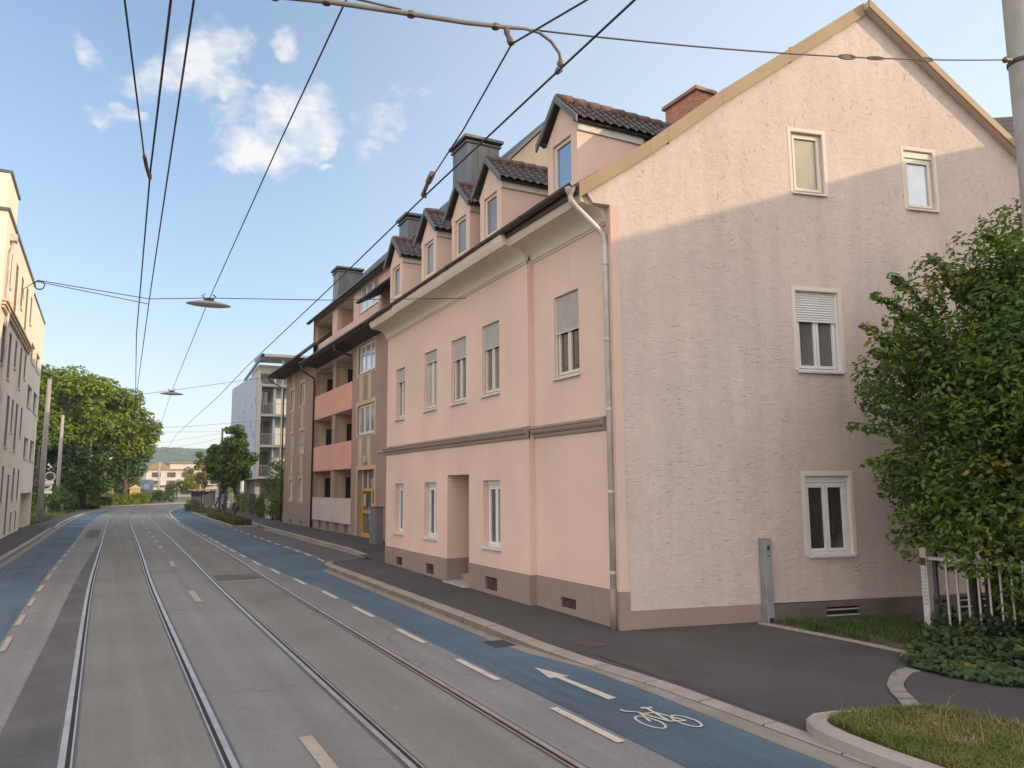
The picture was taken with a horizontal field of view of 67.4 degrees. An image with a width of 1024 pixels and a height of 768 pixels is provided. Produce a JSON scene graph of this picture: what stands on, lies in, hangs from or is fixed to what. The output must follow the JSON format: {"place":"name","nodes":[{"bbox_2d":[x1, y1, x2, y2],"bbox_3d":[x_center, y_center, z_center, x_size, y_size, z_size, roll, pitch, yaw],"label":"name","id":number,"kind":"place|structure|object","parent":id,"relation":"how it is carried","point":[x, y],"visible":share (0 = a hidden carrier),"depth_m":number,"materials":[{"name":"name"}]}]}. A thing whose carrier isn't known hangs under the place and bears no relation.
{"place":"outdoors","nodes":[
{"label":"outdoors","id":0,"kind":"place"},
{"bbox_2d":[0,509,100,555],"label":"pavement","id":1,"kind":"structure","parent":0,"point":[15,539],"depth_m":40.76,"materials":[{"name":"grey asphalt"}]},
{"bbox_2d":[75,505,220,767],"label":"track paving","id":2,"kind":"structure","parent":0,"point":[138,708],"depth_m":9.99,"materials":[{"name":"grey concrete"}]},
{"bbox_2d":[54,505,182,767],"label":"tram rail","id":3,"kind":"object","parent":2,"relation":"on","point":[66,753],"visible":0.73,"depth_m":10.00,"materials":[{"name":"metal"}]},
{"bbox_2d":[128,506,242,767],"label":"tram rail","id":4,"kind":"object","parent":2,"relation":"on","point":[225,752],"visible":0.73,"depth_m":9.97,"materials":[{"name":"metal"}]},
{"bbox_2d":[75,501,234,510],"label":"road","id":5,"kind":"structure","parent":0,"point":[117,507],"depth_m":103.05,"materials":[{"name":"grey asphalt"}]},
{"bbox_2d":[109,447,232,491],"bbox_3d":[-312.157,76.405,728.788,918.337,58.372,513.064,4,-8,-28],"label":"hill","id":6,"kind":"structure","parent":0,"point":[162,454],"depth_m":769.35,"materials":[{"name":"green plant"}]},
{"bbox_2d":[196,512,253,525],"bbox_3d":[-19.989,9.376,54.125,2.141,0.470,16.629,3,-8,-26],"label":"grass","id":7,"kind":"structure","parent":0,"point":[232,519],"depth_m":51.02,"materials":[{"name":"green plant"}]},
{"bbox_2d":[191,504,228,515],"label":"island shrub","id":8,"kind":"object","parent":7,"relation":"on","point":[206,509],"visible":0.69,"depth_m":70.74,"materials":[{"name":"green plant"}]},
{"bbox_2d":[215,507,384,559],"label":"pavement","id":9,"kind":"structure","parent":0,"point":[370,550],"depth_m":35.77,"materials":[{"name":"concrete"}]},
{"bbox_2d":[150,504,566,767],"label":"track paving","id":10,"kind":"structure","parent":0,"point":[427,724],"depth_m":9.89,"materials":[{"name":"grey concrete"}]},
{"bbox_2d":[212,574,261,580],"bbox_3d":[-7.579,5.312,21.144,1.170,0.009,1.500,4,-8,-28],"label":"dark asphalt patch","id":11,"kind":"object","parent":10,"relation":"on","point":[234,577],"visible":1,"depth_m":21.02,"materials":[{"name":"grey asphalt"}]},
{"bbox_2d":[148,506,426,767],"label":"tram rail","id":12,"kind":"object","parent":10,"relation":"on","point":[398,751],"visible":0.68,"depth_m":9.95,"materials":[{"name":"metal"}]},
{"bbox_2d":[163,504,588,767],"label":"tram rail","id":13,"kind":"object","parent":10,"relation":"on","point":[554,753],"visible":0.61,"depth_m":9.93,"materials":[{"name":"metal"}]},
{"bbox_2d":[0,503,837,767],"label":"road","id":14,"kind":"structure","parent":0,"point":[271,701],"depth_m":10.56,"materials":[{"name":"grey asphalt"}]},
{"bbox_2d":[0,524,89,651],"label":"lane marking","id":15,"kind":"object","parent":14,"relation":"on","point":[7,641],"visible":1,"depth_m":15.28,"materials":[{"name":"paint"}]},
{"bbox_2d":[0,545,98,767],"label":"dark asphalt strip","id":16,"kind":"object","parent":14,"relation":"on","point":[29,734],"visible":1,"depth_m":9.35,"materials":[{"name":"grey asphalt"}]},
{"bbox_2d":[0,509,108,563],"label":"kerb","id":17,"kind":"structure","parent":14,"relation":"on","point":[9,554],"depth_m":34.56,"materials":[{"name":"stone"}]},
{"bbox_2d":[0,509,110,568],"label":"gutter stones","id":18,"kind":"object","parent":14,"relation":"on","point":[12,558],"visible":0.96,"depth_m":32.83,"materials":[{"name":"stone"}]},
{"bbox_2d":[0,510,115,642],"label":"cycle lane","id":19,"kind":"structure","parent":14,"relation":"on","point":[22,576],"depth_m":23.37,"materials":[{"name":"blue asphalt"}]},
{"bbox_2d":[141,521,337,767],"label":"marking","id":20,"kind":"object","parent":14,"relation":"on","point":[320,755],"visible":1,"depth_m":7.61,"materials":[{"name":"paint"}]},
{"bbox_2d":[233,527,361,566],"bbox_3d":[-10.315,7.148,35.112,2.176,0.036,24.971,3,-8,-26],"label":"parking bay","id":21,"kind":"object","parent":14,"relation":"on","point":[325,554],"visible":0.79,"depth_m":31.81,"materials":[{"name":"grey asphalt"}]},
{"bbox_2d":[203,535,623,742],"bbox_3d":[-7.458,5.669,23.516,0.376,0.192,36.087,4,-9,-28],"label":"lane marking","id":22,"kind":"object","parent":14,"relation":"on","point":[583,722],"visible":1,"depth_m":10.47,"materials":[{"name":"paint"}]},
{"bbox_2d":[171,508,836,767],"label":"cycle lane","id":23,"kind":"structure","parent":14,"relation":"on","point":[711,742],"depth_m":9.81,"materials":[{"name":"blue asphalt"}]},
{"bbox_2d":[535,667,615,698],"bbox_3d":[0.762,3.904,10.075,0.290,0.016,1.820,4,-8,-28],"label":"arrow marking","id":24,"kind":"object","parent":23,"relation":"on","point":[549,674],"visible":1,"depth_m":10.03,"materials":[{"name":"paint"}]},
{"bbox_2d":[619,707,702,728],"bbox_3d":[1.644,3.705,8.528,0.597,0.012,0.921,4,-8,-28],"label":"bicycle marking","id":25,"kind":"object","parent":23,"relation":"on","point":[658,714],"visible":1,"depth_m":8.52,"materials":[{"name":"paint"}]},
{"bbox_2d":[324,570,872,767],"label":"gutter stones","id":26,"kind":"object","parent":14,"relation":"on","point":[821,754],"visible":1,"depth_m":9.02,"materials":[{"name":"concrete"}]},
{"bbox_2d":[325,558,873,766],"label":"kerb","id":27,"kind":"structure","parent":14,"relation":"on","point":[749,715],"depth_m":10.52,"materials":[{"name":"concrete"}]},
{"bbox_2d":[325,565,875,767],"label":"kerb face","id":28,"kind":"object","parent":14,"relation":"on","point":[455,617],"visible":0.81,"depth_m":13.67},
{"bbox_2d":[806,710,1014,767],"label":"verge kerb","id":29,"kind":"structure","parent":14,"relation":"on","point":[821,728],"depth_m":7.28,"materials":[{"name":"concrete"}]},
{"bbox_2d":[823,688,1023,767],"bbox_3d":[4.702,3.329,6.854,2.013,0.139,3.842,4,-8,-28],"label":"grass","id":30,"kind":"structure","parent":29,"relation":"on","point":[999,749],"depth_m":7.51,"materials":[{"name":"green plant"}]},
{"bbox_2d":[18,484,984,603],"bbox_3d":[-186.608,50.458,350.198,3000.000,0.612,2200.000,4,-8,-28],"label":"ground","id":31,"kind":"structure","parent":0,"point":[184,499],"depth_m":21.11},
{"bbox_2d":[0,169,45,538],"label":"cream apartment house","id":32,"kind":"structure","parent":31,"relation":"on","point":[22,322],"depth_m":37.88,"materials":[{"name":"paint"}]},
{"bbox_2d":[36,379,51,522],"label":"overhead line pole","id":33,"kind":"object","parent":31,"relation":"on","point":[40,500],"visible":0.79,"depth_m":54.41,"materials":[{"name":"metal"}]},
{"bbox_2d":[44,472,55,513],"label":"traffic sign","id":34,"kind":"object","parent":31,"relation":"on","point":[50,477],"visible":0.8,"depth_m":69.81,"materials":[{"name":"grey metal"}]},
{"bbox_2d":[31,482,72,511],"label":"understorey shrub","id":35,"kind":"object","parent":31,"relation":"on","point":[35,489],"visible":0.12,"depth_m":80.97,"materials":[{"name":"green plant"}]},
{"bbox_2d":[30,508,74,524],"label":"grass","id":36,"kind":"structure","parent":31,"relation":"on","point":[49,515],"depth_m":65.49,"materials":[{"name":"green plant"}]},
{"bbox_2d":[30,490,80,513],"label":"hedge","id":37,"kind":"object","parent":31,"relation":"on","point":[58,499],"visible":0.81,"depth_m":75.29,"materials":[{"name":"green plant"}]},
{"bbox_2d":[54,415,64,508],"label":"overhead line pole","id":38,"kind":"object","parent":31,"relation":"on","point":[58,475],"visible":0.76,"depth_m":82.49,"materials":[{"name":"metal"}]},
{"bbox_2d":[33,430,96,491],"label":"broadleaf tree","id":39,"kind":"object","parent":31,"relation":"on","point":[68,449],"visible":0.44,"depth_m":87.75,"materials":[{"name":"green plant"}]},
{"bbox_2d":[36,364,118,462],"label":"broadleaf tree","id":40,"kind":"object","parent":31,"relation":"on","point":[84,389],"visible":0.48,"depth_m":91.46,"materials":[{"name":"green plant"}]},
{"bbox_2d":[43,450,112,509],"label":"conifer","id":41,"kind":"object","parent":31,"relation":"on","point":[75,463],"visible":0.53,"depth_m":88.94,"materials":[{"name":"green plant"}]},
{"bbox_2d":[48,432,117,506],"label":"broadleaf tree","id":42,"kind":"object","parent":31,"relation":"on","point":[102,455],"visible":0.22,"depth_m":97.28,"materials":[{"name":"green plant"}]},
{"bbox_2d":[59,373,163,506],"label":"broadleaf tree","id":43,"kind":"object","parent":31,"relation":"on","point":[119,401],"visible":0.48,"depth_m":102.37,"materials":[{"name":"green plant"}]},
{"bbox_2d":[90,491,152,505],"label":"hedge","id":44,"kind":"object","parent":31,"relation":"on","point":[141,498],"visible":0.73,"depth_m":110.04,"materials":[{"name":"green plant"}]},
{"bbox_2d":[91,420,158,504],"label":"broadleaf tree","id":45,"kind":"object","parent":31,"relation":"on","point":[124,470],"visible":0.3,"depth_m":112.40,"materials":[{"name":"green plant"}]},
{"bbox_2d":[110,477,141,495],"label":"round bush","id":46,"kind":"object","parent":31,"relation":"on","point":[119,481],"visible":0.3,"depth_m":116.05,"materials":[{"name":"green plant"}]},
{"bbox_2d":[140,488,178,502],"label":"hedge","id":47,"kind":"object","parent":31,"relation":"on","point":[159,496],"visible":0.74,"depth_m":125.72,"materials":[{"name":"green plant"}]},
{"bbox_2d":[164,479,189,499],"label":"tree","id":48,"kind":"object","parent":31,"relation":"on","point":[176,485],"visible":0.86,"depth_m":159.81,"materials":[{"name":"green plant"}]},
{"bbox_2d":[143,462,216,496],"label":"white terrace house","id":49,"kind":"structure","parent":31,"relation":"on","point":[173,472],"depth_m":210.04,"materials":[{"name":"white paint"}]},
{"bbox_2d":[183,451,215,490],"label":"young tree","id":50,"kind":"object","parent":31,"relation":"on","point":[199,463],"visible":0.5,"depth_m":120.34,"materials":[{"name":"green plant"}]},
{"bbox_2d":[187,489,216,506],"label":"tram shelter","id":51,"kind":"object","parent":31,"relation":"on","point":[207,498],"visible":0.67,"depth_m":98.06,"materials":[{"name":"glass"}]},
{"bbox_2d":[204,443,238,510],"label":"young tree","id":52,"kind":"object","parent":31,"relation":"on","point":[211,463],"visible":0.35,"depth_m":72.32,"materials":[{"name":"green plant"}]},
{"bbox_2d":[214,424,260,514],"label":"young tree","id":53,"kind":"object","parent":31,"relation":"on","point":[238,443],"visible":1,"depth_m":58.98,"materials":[{"name":"green plant"}]},
{"bbox_2d":[230,491,249,512],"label":"hedge","id":54,"kind":"object","parent":31,"relation":"on","point":[244,501],"visible":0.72,"depth_m":69.60,"materials":[{"name":"green plant"}]},
{"bbox_2d":[251,493,269,516],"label":"hedge","id":55,"kind":"object","parent":31,"relation":"on","point":[258,505],"visible":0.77,"depth_m":59.65,"materials":[{"name":"green plant"}]},
{"bbox_2d":[229,353,307,506],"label":"grey apartment block","id":56,"kind":"structure","parent":31,"relation":"on","point":[254,400],"depth_m":72.22,"materials":[{"name":"concrete"}]},
{"bbox_2d":[261,455,283,514],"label":"climbing shrub","id":57,"kind":"object","parent":31,"relation":"on","point":[274,475],"visible":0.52,"depth_m":58.04,"materials":[{"name":"green plant"}]},
{"bbox_2d":[263,491,282,519],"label":"rounded hedge","id":58,"kind":"object","parent":31,"relation":"on","point":[272,507],"visible":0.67,"depth_m":53.83,"materials":[{"name":"green plant"}]},
{"bbox_2d":[252,522,365,554],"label":"kerb","id":59,"kind":"structure","parent":31,"relation":"on","point":[349,549],"depth_m":33.69,"materials":[{"name":"stone"}]},
{"bbox_2d":[369,506,384,543],"bbox_3d":[-5.500,5.785,31.114,0.380,1.620,0.930,4,-8,-28],"label":"utility cabinet","id":60,"kind":"object","parent":31,"relation":"on","point":[376,525],"visible":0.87,"depth_m":30.80,"materials":[{"name":"grey metal"}]},
{"bbox_2d":[267,122,547,540],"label":"brown apartment house","id":61,"kind":"structure","parent":31,"relation":"on","point":[335,456],"depth_m":39.23,"materials":[{"name":"brown paint"}]},
{"bbox_2d":[356,402,373,436],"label":"window","id":62,"kind":"structure","parent":61,"relation":"in","point":[366,412],"depth_m":35.81,"materials":[{"name":"plastic"}]},
{"bbox_2d":[357,339,374,375],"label":"window","id":63,"kind":"structure","parent":61,"relation":"in","point":[367,351],"depth_m":36.20,"materials":[{"name":"glass"}]},
{"bbox_2d":[361,469,373,536],"bbox_3d":[-6.471,5.445,35.088,0.150,3.050,2.600,4,-8,-28],"label":"entrance door","id":64,"kind":"structure","parent":61,"relation":"in","point":[367,500],"depth_m":35.66,"materials":[{"name":"yellow paint"}]},
{"bbox_2d":[358,276,378,314],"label":"window","id":65,"kind":"structure","parent":61,"relation":"in","point":[365,305],"depth_m":36.51,"materials":[{"name":"glass"}]},
{"bbox_2d":[363,0,1023,630],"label":"pink house","id":66,"kind":"structure","parent":31,"relation":"on","point":[627,392],"depth_m":14.92,"materials":[{"name":"paint"}]},
{"bbox_2d":[23,281,465,299],"bbox_3d":[-15.390,-3.188,25.479,29.852,5.485,8.436,-6,-10,38],"label":"span wire","id":67,"kind":"object","parent":66,"relation":"attached to","point":[237,298],"visible":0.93,"depth_m":16.94,"materials":[{"name":"metal"}]},
{"bbox_2d":[186,294,230,307],"bbox_3d":[-6.557,-1.806,16.609,0.920,0.291,0.386,4,-8,-28],"label":"hanging street lamp","id":68,"kind":"object","parent":67,"relation":"hanging from","point":[208,303],"visible":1,"depth_m":16.51,"materials":[{"name":"grey metal"}]},
{"bbox_2d":[158,0,346,431],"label":"feeder wire","id":69,"kind":"object","parent":67,"relation":"hanging from","point":[331,31],"visible":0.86,"depth_m":9.09,"materials":[{"name":"metal"}]},
{"bbox_2d":[392,484,403,534],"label":"window","id":70,"kind":"structure","parent":66,"relation":"in","point":[401,501],"depth_m":23.07,"materials":[{"name":"metal"}]},
{"bbox_2d":[393,368,404,420],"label":"window","id":71,"kind":"structure","parent":66,"relation":"in","point":[401,373],"depth_m":23.45,"materials":[{"name":"metal"}]},
{"bbox_2d":[421,482,436,540],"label":"window","id":72,"kind":"structure","parent":66,"relation":"in","point":[432,485],"depth_m":20.79,"materials":[{"name":"metal"}]},
{"bbox_2d":[422,350,436,412],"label":"window","id":73,"kind":"structure","parent":66,"relation":"in","point":[431,358],"depth_m":21.14,"materials":[{"name":"metal"}]},
{"bbox_2d":[449,337,465,405],"bbox_3d":[-1.307,-0.314,19.372,0.210,1.683,0.960,4,-8,-28],"label":"window","id":74,"kind":"structure","parent":66,"relation":"in","point":[459,346],"depth_m":19.50,"materials":[{"name":"metal"}]},
{"bbox_2d":[479,321,499,397],"bbox_3d":[-0.458,-0.560,17.781,0.210,1.703,0.960,4,-8,-28],"label":"window","id":75,"kind":"structure","parent":66,"relation":"in","point":[491,332],"depth_m":17.86,"materials":[{"name":"metal"}]},
{"bbox_2d":[480,480,500,550],"bbox_3d":[-0.398,2.949,17.318,0.270,1.543,0.930,4,-8,-28],"label":"window","id":76,"kind":"structure","parent":66,"relation":"in","point":[494,485],"depth_m":17.50,"materials":[{"name":"metal"}]},
{"bbox_2d":[552,290,580,380],"bbox_3d":[1.107,-0.951,15.142,0.210,1.703,0.980,4,-8,-28],"label":"window","id":77,"kind":"structure","parent":66,"relation":"in","point":[566,306],"depth_m":15.22,"materials":[{"name":"plastic"}]},
{"bbox_2d":[787,127,828,196],"bbox_3d":[5.845,-4.383,15.242,0.870,1.379,0.180,2,-8,-15],"label":"window","id":78,"kind":"structure","parent":66,"relation":"in","point":[805,161],"depth_m":15.29,"materials":[{"name":"white plastic"}]},
{"bbox_2d":[790,286,845,373],"bbox_3d":[5.873,-1.026,14.810,1.120,1.690,0.200,2,-8,-15],"label":"window","id":79,"kind":"structure","parent":66,"relation":"in","point":[817,327],"depth_m":14.84,"materials":[{"name":"plastic"}]},
{"bbox_2d":[801,471,857,557],"bbox_3d":[5.891,2.429,14.351,1.120,1.579,0.200,2,-8,-15],"label":"window","id":80,"kind":"structure","parent":66,"relation":"in","point":[825,519],"depth_m":14.39,"materials":[{"name":"plastic"}]},
{"bbox_2d":[827,605,859,616],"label":"cellar window","id":81,"kind":"structure","parent":66,"relation":"in","point":[840,610],"depth_m":14.22,"materials":[{"name":"metal"}]},
{"bbox_2d":[900,146,939,212],"bbox_3d":[8.428,-4.222,15.924,0.880,1.379,0.180,2,-8,-15],"label":"window","id":82,"kind":"structure","parent":66,"relation":"in","point":[915,164],"depth_m":15.97,"materials":[{"name":"white plastic"}]},
{"bbox_2d":[994,117,1014,138],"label":"tiled roof house","id":83,"kind":"structure","parent":31,"relation":"on","point":[1006,123],"depth_m":35.82,"materials":[{"name":"brown ceramic"}]},
{"bbox_2d":[0,0,1011,481],"label":"sky","id":84,"kind":"structure","parent":0,"point":[387,96],"materials":[{"name":"blue"}]},
{"bbox_2d":[332,557,1010,732],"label":"pavement","id":85,"kind":"structure","parent":0,"point":[798,676],"depth_m":11.39,"materials":[{"name":"grey asphalt"}]},
{"bbox_2d":[758,538,774,622],"bbox_3d":[4.537,3.548,13.663,0.142,1.572,0.190,2,-8,-15],"label":"gate post","id":86,"kind":"object","parent":85,"relation":"on","point":[767,590],"visible":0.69,"depth_m":13.62,"materials":[{"name":"metal"}]},
{"bbox_2d":[758,622,905,652],"bbox_3d":[5.169,4.041,12.117,0.172,0.096,3.170,4,-9,-30],"label":"lawn edging","id":87,"kind":"object","parent":85,"relation":"on","point":[836,637],"visible":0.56,"depth_m":12.22,"materials":[{"name":"concrete"}]},
{"bbox_2d":[887,667,922,706],"bbox_3d":[4.812,3.694,9.418,0.376,0.034,1.925,-4,-8,27],"label":"paver row","id":88,"kind":"object","parent":85,"relation":"on","point":[897,678],"visible":0.96,"depth_m":9.36,"materials":[{"name":"concrete"}]},
{"bbox_2d":[593,623,920,727],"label":"curb","id":89,"kind":"structure","parent":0,"point":[657,667],"depth_m":10.62,"materials":[{"name":"concrete"}]},
{"bbox_2d":[765,606,1023,668],"bbox_3d":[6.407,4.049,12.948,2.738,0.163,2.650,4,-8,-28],"label":"grass","id":90,"kind":"structure","parent":0,"point":[902,629],"depth_m":12.84,"materials":[{"name":"green plant"}]},
{"bbox_2d":[845,194,1023,636],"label":"overhanging shrub","id":91,"kind":"object","parent":90,"relation":"on","point":[972,468],"visible":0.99,"depth_m":12.35,"materials":[{"name":"green plant"}]},
{"bbox_2d":[899,598,1023,685],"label":"ivy ground cover","id":92,"kind":"object","parent":90,"relation":"on","point":[936,651],"visible":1,"depth_m":10.53,"materials":[{"name":"green plant"}]},
{"bbox_2d":[919,545,1023,635],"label":"garden fence","id":93,"kind":"object","parent":90,"relation":"on","point":[926,579],"visible":0.44,"depth_m":12.16,"materials":[{"name":"white metal"}]},
{"bbox_2d":[984,516,1023,634],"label":"garden shrub","id":94,"kind":"object","parent":90,"relation":"on","point":[995,581],"visible":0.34,"depth_m":11.49,"materials":[{"name":"green plant"}]},
{"bbox_2d":[1002,0,1023,233],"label":"overhead line pole","id":95,"kind":"object","parent":90,"relation":"on","point":[1013,15],"visible":0.94,"depth_m":10.54,"materials":[{"name":"metal"}]},
{"bbox_2d":[538,30,1014,62],"bbox_3d":[3.454,-3.765,8.587,7.864,1.854,0.090,4,-9,-28],"label":"span wire","id":96,"kind":"object","parent":95,"relation":"attached to","point":[1006,59],"visible":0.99,"depth_m":8.53,"materials":[{"name":"metal"}]},
{"bbox_2d":[272,0,563,74],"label":"wire bracket","id":97,"kind":"object","parent":96,"relation":"hanging from","point":[412,14],"visible":0.96,"depth_m":6.27,"materials":[{"name":"grey metal"}]},
{"bbox_2d":[132,0,203,461],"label":"contact wire","id":98,"kind":"object","parent":97,"relation":"hanging from","point":[163,61],"visible":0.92,"depth_m":8.05,"materials":[{"name":"metal"}]},
{"bbox_2d":[142,155,151,179],"bbox_3d":[-4.128,-2.447,8.689,0.045,0.088,0.552,2,-8,-18],"label":"wire clamp","id":99,"kind":"object","parent":98,"relation":"attached to","point":[147,170],"visible":1,"depth_m":8.63,"materials":[{"name":"metal"}]},
{"bbox_2d":[123,0,144,156],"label":"guy wire","id":100,"kind":"object","parent":99,"relation":"attached to","point":[128,30],"visible":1,"depth_m":6.72,"materials":[{"name":"metal"}]},
{"bbox_2d":[357,0,400,9],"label":"span wire","id":101,"kind":"object","parent":97,"relation":"attached to","point":[378,4],"visible":1,"depth_m":6.05,"materials":[{"name":"metal"}]},
{"bbox_2d":[134,0,194,421],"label":"feeder wire","id":102,"kind":"object","parent":101,"relation":"hanging from","point":[186,48],"visible":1,"depth_m":8.16,"materials":[{"name":"metal"}]},
{"bbox_2d":[167,0,635,458],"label":"contact wire","id":103,"kind":"object","parent":97,"relation":"hanging from","point":[550,77],"visible":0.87,"depth_m":8.08,"materials":[{"name":"metal"}]},
{"bbox_2d":[432,0,587,175],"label":"guy wire","id":104,"kind":"object","parent":97,"relation":"attached to","point":[551,20],"visible":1,"depth_m":6.76,"materials":[{"name":"metal"}]},
{"bbox_2d":[905,670,1023,723],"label":"path","id":105,"kind":"structure","parent":0,"point":[998,698],"depth_m":9.02,"materials":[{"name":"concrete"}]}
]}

